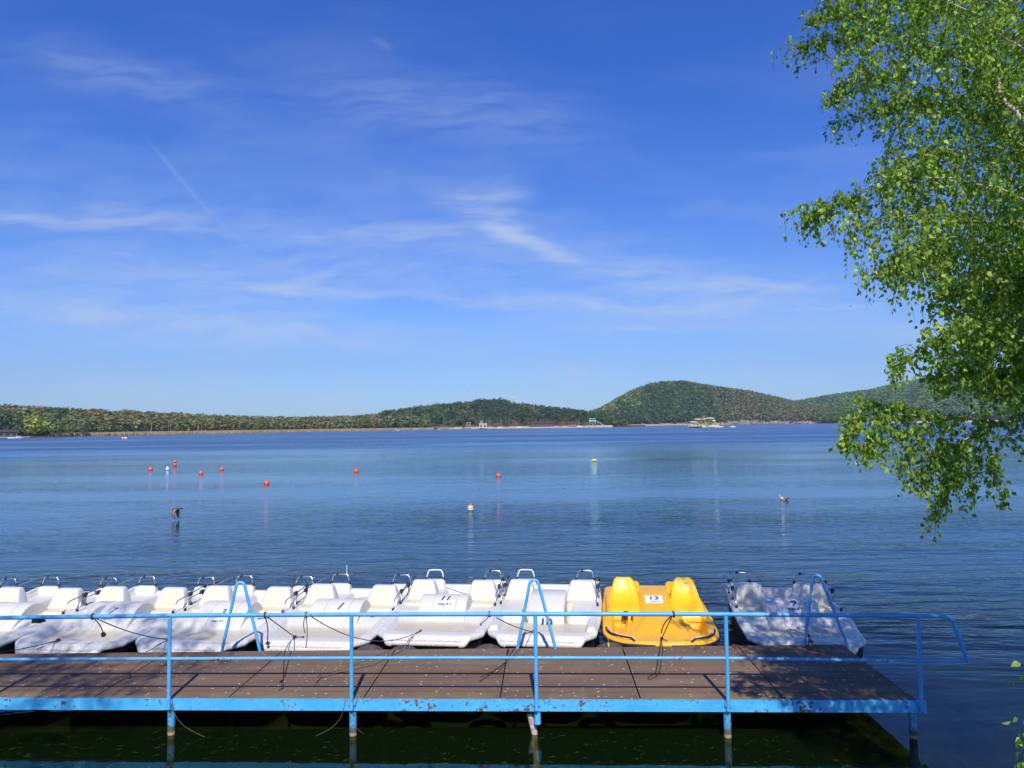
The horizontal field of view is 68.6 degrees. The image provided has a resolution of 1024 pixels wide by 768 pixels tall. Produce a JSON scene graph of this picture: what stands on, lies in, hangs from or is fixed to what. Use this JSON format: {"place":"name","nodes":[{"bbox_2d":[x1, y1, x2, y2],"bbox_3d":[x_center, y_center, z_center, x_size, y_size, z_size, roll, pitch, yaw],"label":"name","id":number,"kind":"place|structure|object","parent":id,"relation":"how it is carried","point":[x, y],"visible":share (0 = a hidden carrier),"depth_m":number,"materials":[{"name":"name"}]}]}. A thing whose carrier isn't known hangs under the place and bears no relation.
{"place":"outdoors","nodes":[
{"label":"outdoors","id":0,"kind":"place"},
{"bbox_2d":[3,406,644,436],"bbox_3d":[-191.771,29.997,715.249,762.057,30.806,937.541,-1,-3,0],"label":"hill","id":1,"kind":"structure","parent":0,"point":[444,423],"depth_m":769.16,"materials":[{"name":"green plant"}]},
{"bbox_2d":[63,422,75,432],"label":"shore tree","id":2,"kind":"object","parent":1,"relation":"on","point":[71,426],"visible":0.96,"depth_m":410.68,"materials":[{"name":"green plant"}]},
{"bbox_2d":[77,422,87,435],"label":"shore tree","id":3,"kind":"object","parent":1,"relation":"on","point":[82,430],"visible":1,"depth_m":420.87,"materials":[{"name":"green plant"}]},
{"bbox_2d":[97,423,107,431],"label":"shore tree","id":4,"kind":"object","parent":1,"relation":"on","point":[100,428],"visible":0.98,"depth_m":441.89,"materials":[{"name":"green plant"}]},
{"bbox_2d":[74,420,392,431],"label":"birch trunks","id":5,"kind":"object","parent":1,"relation":"on","point":[218,430],"visible":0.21,"depth_m":518.53,"materials":[{"name":"plant"}]},
{"bbox_2d":[0,397,630,433],"bbox_3d":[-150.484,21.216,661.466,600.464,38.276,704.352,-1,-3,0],"label":"forest","id":6,"kind":"object","parent":1,"relation":"on","point":[120,420],"visible":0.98,"depth_m":620.45,"materials":[{"name":"green plant"}]},
{"bbox_2d":[481,415,594,425],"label":"pine trunks","id":7,"kind":"object","parent":1,"relation":"on","point":[558,423],"visible":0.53,"depth_m":769.06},
{"bbox_2d":[603,417,610,424],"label":"shore tree","id":8,"kind":"object","parent":1,"relation":"on","point":[605,419],"visible":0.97,"depth_m":767.09,"materials":[{"name":"green plant"}]},
{"bbox_2d":[0,422,1023,639],"bbox_3d":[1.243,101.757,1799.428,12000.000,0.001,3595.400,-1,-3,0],"label":"water","id":9,"kind":"structure","parent":0,"point":[89,513],"depth_m":29.22,"materials":[{"name":"blue liquid"}]},
{"bbox_2d":[0,577,18,587],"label":"pedal boat","id":10,"kind":"object","parent":9,"relation":"on","point":[6,578],"visible":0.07,"depth_m":13.26,"materials":[{"name":"plastic"}]},
{"bbox_2d":[0,575,118,653],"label":"pedal boat","id":11,"kind":"object","parent":9,"relation":"on","point":[15,599],"visible":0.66,"depth_m":12.11,"materials":[{"name":"plastic"}]},
{"bbox_2d":[15,575,216,653],"bbox_3d":[-6.091,3.754,11.815,1.762,0.902,3.102,-1,-3,7],"label":"pedal boat","id":12,"kind":"object","parent":9,"relation":"on","point":[79,635],"visible":0.68,"depth_m":11.34,"materials":[{"name":"plastic"}]},
{"bbox_2d":[0,638,60,652],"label":"mooring rope","id":13,"kind":"object","parent":12,"relation":"attached to","point":[58,639],"visible":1,"depth_m":10.05,"materials":[{"name":"grey fabric"}]},
{"bbox_2d":[171,508,182,518],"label":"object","id":14,"kind":"object","parent":9,"relation":"on","point":[174,510],"visible":1,"depth_m":27.75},
{"bbox_2d":[135,574,315,651],"bbox_3d":[-4.361,3.730,11.767,1.762,0.902,3.102,-1,-3,7],"label":"pedal boat","id":15,"kind":"object","parent":9,"relation":"on","point":[200,634],"visible":0.68,"depth_m":11.29,"materials":[{"name":"plastic"}]},
{"bbox_2d":[259,572,412,650],"bbox_3d":[-2.657,3.643,11.816,1.762,1.040,3.102,-1,-3,7],"label":"pedal boat","id":16,"kind":"object","parent":9,"relation":"on","point":[330,597],"visible":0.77,"depth_m":11.35,"materials":[{"name":"plastic"}]},
{"bbox_2d":[356,644,383,649],"bbox_3d":[-1.961,3.883,10.317,0.581,0.581,0.170,-1,-3,2],"label":"tyre fender","id":17,"kind":"object","parent":9,"relation":"on","point":[369,647],"visible":0.1,"depth_m":10.28,"materials":[{"name":"grey rubber"}]},
{"bbox_2d":[391,645,415,649],"bbox_3d":[-1.481,3.876,10.297,0.581,0.581,0.170,-1,5,2],"label":"tyre fender","id":18,"kind":"object","parent":9,"relation":"on","point":[399,647],"visible":0.06,"depth_m":10.26,"materials":[{"name":"grey rubber"}]},
{"bbox_2d":[377,569,507,649],"bbox_3d":[-1.022,3.669,11.934,1.662,0.902,3.102,-1,-3,7],"label":"pedal boat","id":19,"kind":"object","parent":9,"relation":"on","point":[426,594],"visible":0.88,"depth_m":11.42,"materials":[{"name":"white plastic"}]},
{"bbox_2d":[467,503,473,510],"bbox_3d":[-1.635,4.905,29.533,0.260,0.430,0.260,-1,-3,0],"label":"marker buoy","id":20,"kind":"object","parent":9,"relation":"on","point":[470,507],"visible":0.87,"depth_m":29.44,"materials":[{"name":"white plastic"}]},
{"bbox_2d":[1,720,950,767],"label":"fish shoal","id":21,"kind":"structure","parent":9,"relation":"on","point":[474,748],"depth_m":8.17,"materials":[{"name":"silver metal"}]},
{"bbox_2d":[0,612,969,767],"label":"pier","id":22,"kind":"structure","parent":9,"relation":"in","point":[726,679],"depth_m":8.47,"materials":[{"name":"metal"}]},
{"bbox_2d":[32,618,45,622],"bbox_3d":[-5.262,2.626,8.338,0.124,0.056,0.090,-1,-3,0],"label":"rail clamp","id":23,"kind":"object","parent":22,"relation":"attached to","point":[37,620],"visible":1,"depth_m":8.29,"materials":[{"name":"black metal"}]},
{"bbox_2d":[90,613,166,651],"bbox_3d":[-4.729,3.090,9.396,0.182,0.982,2.324,0,-3,-7],"label":"mooring rope","id":24,"kind":"object","parent":22,"relation":"attached to","point":[103,634],"visible":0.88,"depth_m":8.82,"materials":[{"name":"grey fabric"}]},
{"bbox_2d":[220,581,261,651],"bbox_3d":[-3.608,3.472,10.034,0.555,1.672,0.128,-1,-3,2],"label":"ladder handrail","id":25,"kind":"object","parent":22,"relation":"attached to","point":[250,611],"visible":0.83,"depth_m":10.00,"materials":[{"name":"blue metal"}]},
{"bbox_2d":[264,612,303,689],"bbox_3d":[-2.834,3.044,9.381,0.201,0.966,2.456,0,-3,-9],"label":"mooring rope","id":26,"kind":"object","parent":22,"relation":"attached to","point":[268,642],"visible":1,"depth_m":8.76,"materials":[{"name":"fabric"}]},
{"bbox_2d":[303,611,421,684],"bbox_3d":[-1.843,3.026,9.457,0.360,0.948,2.737,-2,-3,23],"label":"mooring rope","id":27,"kind":"object","parent":22,"relation":"attached to","point":[420,630],"visible":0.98,"depth_m":9.02,"materials":[{"name":"fabric"}]},
{"bbox_2d":[479,649,513,681],"bbox_3d":[-0.155,3.466,9.278,0.107,0.024,1.296,-2,-3,16],"label":"mooring rope","id":28,"kind":"object","parent":22,"relation":"on","point":[498,667],"visible":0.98,"depth_m":9.16,"materials":[{"name":"grey fabric"}]},
{"bbox_2d":[480,611,533,634],"bbox_3d":[-0.025,2.980,9.337,0.197,0.920,2.588,-1,-3,11],"label":"mooring rope","id":29,"kind":"object","parent":22,"relation":"attached to","point":[532,631],"visible":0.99,"depth_m":8.71,"materials":[{"name":"grey fabric"}]},
{"bbox_2d":[516,578,556,648],"bbox_3d":[0.325,3.423,9.984,0.544,1.667,0.128,-1,-3,2],"label":"ladder handrail","id":30,"kind":"object","parent":22,"relation":"attached to","point":[544,608],"visible":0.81,"depth_m":9.95,"materials":[{"name":"blue metal"}]},
{"bbox_2d":[650,611,674,679],"bbox_3d":[1.800,2.981,9.177,0.274,0.977,2.389,-1,-3,9],"label":"mooring rope","id":31,"kind":"object","parent":22,"relation":"attached to","point":[661,638],"visible":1,"depth_m":8.81,"materials":[{"name":"black fabric"}]},
{"bbox_2d":[806,631,814,649],"bbox_3d":[3.919,3.354,9.849,0.118,0.200,0.274,-2,-3,22],"label":"mooring rope","id":32,"kind":"object","parent":22,"relation":"on","point":[811,641],"visible":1,"depth_m":9.94,"materials":[{"name":"grey fabric"}]},
{"bbox_2d":[803,574,848,646],"bbox_3d":[4.160,3.369,9.983,0.601,1.681,0.128,-1,-3,2],"label":"ladder handrail","id":33,"kind":"object","parent":22,"relation":"attached to","point":[830,603],"visible":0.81,"depth_m":9.95,"materials":[{"name":"blue metal"}]},
{"bbox_2d":[475,644,499,648],"bbox_3d":[-0.329,3.861,10.272,0.581,0.581,0.170,-1,-3,2],"label":"tyre fender","id":34,"kind":"object","parent":9,"relation":"in","point":[486,646],"visible":0.07,"depth_m":10.25,"materials":[{"name":"grey rubber"}]},
{"bbox_2d":[488,569,601,651],"bbox_3d":[0.585,3.644,11.842,1.662,0.902,3.102,-1,-3,7],"label":"pedal boat","id":35,"kind":"object","parent":9,"relation":"on","point":[578,595],"visible":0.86,"depth_m":11.35,"materials":[{"name":"white plastic"}]},
{"bbox_2d":[589,418,606,427],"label":"water slide","id":36,"kind":"object","parent":9,"relation":"in","point":[595,423],"visible":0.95,"depth_m":716.80,"materials":[{"name":"plastic"}]},
{"bbox_2d":[597,642,622,649],"bbox_3d":[1.351,3.842,10.295,0.581,0.581,0.170,-1,-3,2],"label":"tyre fender","id":37,"kind":"object","parent":9,"relation":"on","point":[611,644],"visible":0.06,"depth_m":10.26,"materials":[{"name":"grey rubber"}]},
{"bbox_2d":[601,577,720,646],"bbox_3d":[2.244,3.596,11.765,1.700,1.008,3.124,-1,-3,6],"label":"pedal boat","id":38,"kind":"object","parent":9,"relation":"on","point":[629,594],"visible":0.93,"depth_m":11.32,"materials":[{"name":"yellow plastic"}]},
{"bbox_2d":[645,424,729,425],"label":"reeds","id":39,"kind":"object","parent":9,"relation":"in","point":[678,425],"visible":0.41,"depth_m":955.69,"materials":[{"name":"green plant"}]},
{"bbox_2d":[688,416,723,427],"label":"boat","id":40,"kind":"object","parent":9,"relation":"in","point":[703,423],"visible":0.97,"depth_m":500.37,"materials":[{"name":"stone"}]},
{"bbox_2d":[725,571,865,657],"bbox_3d":[4.239,3.611,11.501,1.662,0.902,3.102,-1,-3,9],"label":"pedal boat","id":41,"kind":"object","parent":9,"relation":"on","point":[749,596],"visible":0.74,"depth_m":11.09,"materials":[{"name":"plastic"}]},
{"bbox_2d":[0,579,1023,767],"bbox_3d":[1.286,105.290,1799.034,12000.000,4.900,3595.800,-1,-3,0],"label":"lake bed","id":42,"kind":"object","parent":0,"point":[974,702],"depth_m":11.33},
{"bbox_2d":[0,0,1023,417],"label":"sky","id":43,"kind":"structure","parent":0,"point":[273,208],"materials":[{"name":"blue"}]},
{"bbox_2d":[451,425,612,428],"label":"beach","id":44,"kind":"structure","parent":0,"point":[513,427],"depth_m":735.21,"materials":[{"name":"beige sand"}]},
{"bbox_2d":[479,423,486,427],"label":"beach kiosk","id":45,"kind":"object","parent":44,"relation":"on","point":[482,425],"visible":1,"depth_m":717.91,"materials":[{"name":"metal"}]},
{"bbox_2d":[502,416,508,426],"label":"shore tree","id":46,"kind":"object","parent":44,"relation":"on","point":[505,423],"visible":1,"depth_m":739.45,"materials":[{"name":"green plant"}]},
{"bbox_2d":[529,421,554,425],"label":"beach pavilion","id":47,"kind":"structure","parent":44,"relation":"on","point":[545,423],"depth_m":737.51,"materials":[{"name":"metal"}]},
{"bbox_2d":[568,422,578,425],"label":"beach pavilion","id":48,"kind":"structure","parent":44,"relation":"on","point":[573,423],"depth_m":732.10,"materials":[{"name":"metal"}]},
{"bbox_2d":[631,423,719,425],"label":"beach","id":49,"kind":"structure","parent":0,"point":[656,424],"depth_m":967.73,"materials":[{"name":"beige sand"}]},
{"bbox_2d":[631,390,866,424],"bbox_3d":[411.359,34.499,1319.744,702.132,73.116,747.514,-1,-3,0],"label":"hill","id":50,"kind":"structure","parent":0,"point":[752,420],"depth_m":1051.73,"materials":[{"name":"green plant"}]},
{"bbox_2d":[592,380,870,423],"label":"forest","id":51,"kind":"object","parent":50,"relation":"on","point":[634,406],"visible":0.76,"depth_m":1128.70,"materials":[{"name":"green plant"}]},
{"bbox_2d":[713,420,812,424],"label":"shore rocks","id":52,"kind":"object","parent":50,"relation":"on","point":[742,422],"visible":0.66,"depth_m":1077.73,"materials":[{"name":"grey stone"}]},
{"bbox_2d":[813,420,1010,422],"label":"beach","id":53,"kind":"structure","parent":0,"point":[920,421],"depth_m":944.74,"materials":[{"name":"beige sand"}]},
{"bbox_2d":[842,385,1016,420],"bbox_3d":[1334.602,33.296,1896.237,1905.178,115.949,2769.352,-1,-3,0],"label":"hill","id":54,"kind":"structure","parent":0,"point":[997,417],"depth_m":1025.09,"materials":[{"name":"green plant"}]},
{"bbox_2d":[794,374,1023,419],"bbox_3d":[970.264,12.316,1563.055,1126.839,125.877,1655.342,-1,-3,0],"label":"forest","id":55,"kind":"object","parent":54,"relation":"on","point":[914,395],"visible":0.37,"depth_m":1291.08,"materials":[{"name":"green plant"}]},
{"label":"ground","id":56,"kind":"structure","parent":0,"visible":0},
{"bbox_2d":[770,0,1023,542],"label":"birch tree","id":57,"kind":"object","parent":56,"relation":"on","point":[992,334],"visible":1,"depth_m":6.32,"materials":[{"name":"green plant"}]},
{"bbox_2d":[1001,661,1023,767],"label":"bank shrub","id":58,"kind":"object","parent":56,"relation":"on","point":[1018,741],"visible":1,"depth_m":4.30,"materials":[{"name":"green plant"}]},
{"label":"shore","id":59,"kind":"structure","parent":0,"visible":0},
{"bbox_2d":[0,410,13,429],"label":"shore tree","id":60,"kind":"object","parent":59,"relation":"on","point":[4,420],"visible":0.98,"depth_m":371.36,"materials":[{"name":"green plant"}]},
{"bbox_2d":[0,430,18,436],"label":"boathouse","id":61,"kind":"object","parent":59,"relation":"on","point":[8,433],"visible":0.96,"depth_m":359.59,"materials":[{"name":"metal"}]},
{"bbox_2d":[3,412,24,431],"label":"shore tree","id":62,"kind":"object","parent":59,"relation":"on","point":[20,423],"visible":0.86,"depth_m":375.58,"materials":[{"name":"green plant"}]},
{"bbox_2d":[15,414,34,437],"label":"shore tree","id":63,"kind":"object","parent":59,"relation":"on","point":[26,430],"visible":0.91,"depth_m":380.23,"materials":[{"name":"green plant"}]},
{"bbox_2d":[26,414,45,436],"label":"shore tree","id":64,"kind":"object","parent":59,"relation":"on","point":[36,427],"visible":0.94,"depth_m":385.47,"materials":[{"name":"green plant"}]},
{"bbox_2d":[38,416,54,436],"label":"shore tree","id":65,"kind":"object","parent":59,"relation":"on","point":[47,423],"visible":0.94,"depth_m":391.42,"materials":[{"name":"green plant"}]},
{"bbox_2d":[53,419,66,433],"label":"shore tree","id":66,"kind":"object","parent":59,"relation":"on","point":[59,428],"visible":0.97,"depth_m":401.37,"materials":[{"name":"green plant"}]},
{"bbox_2d":[48,427,452,436],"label":"reeds","id":67,"kind":"object","parent":59,"relation":"on","point":[65,434],"visible":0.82,"depth_m":511.33,"materials":[{"name":"plant"}]}
]}

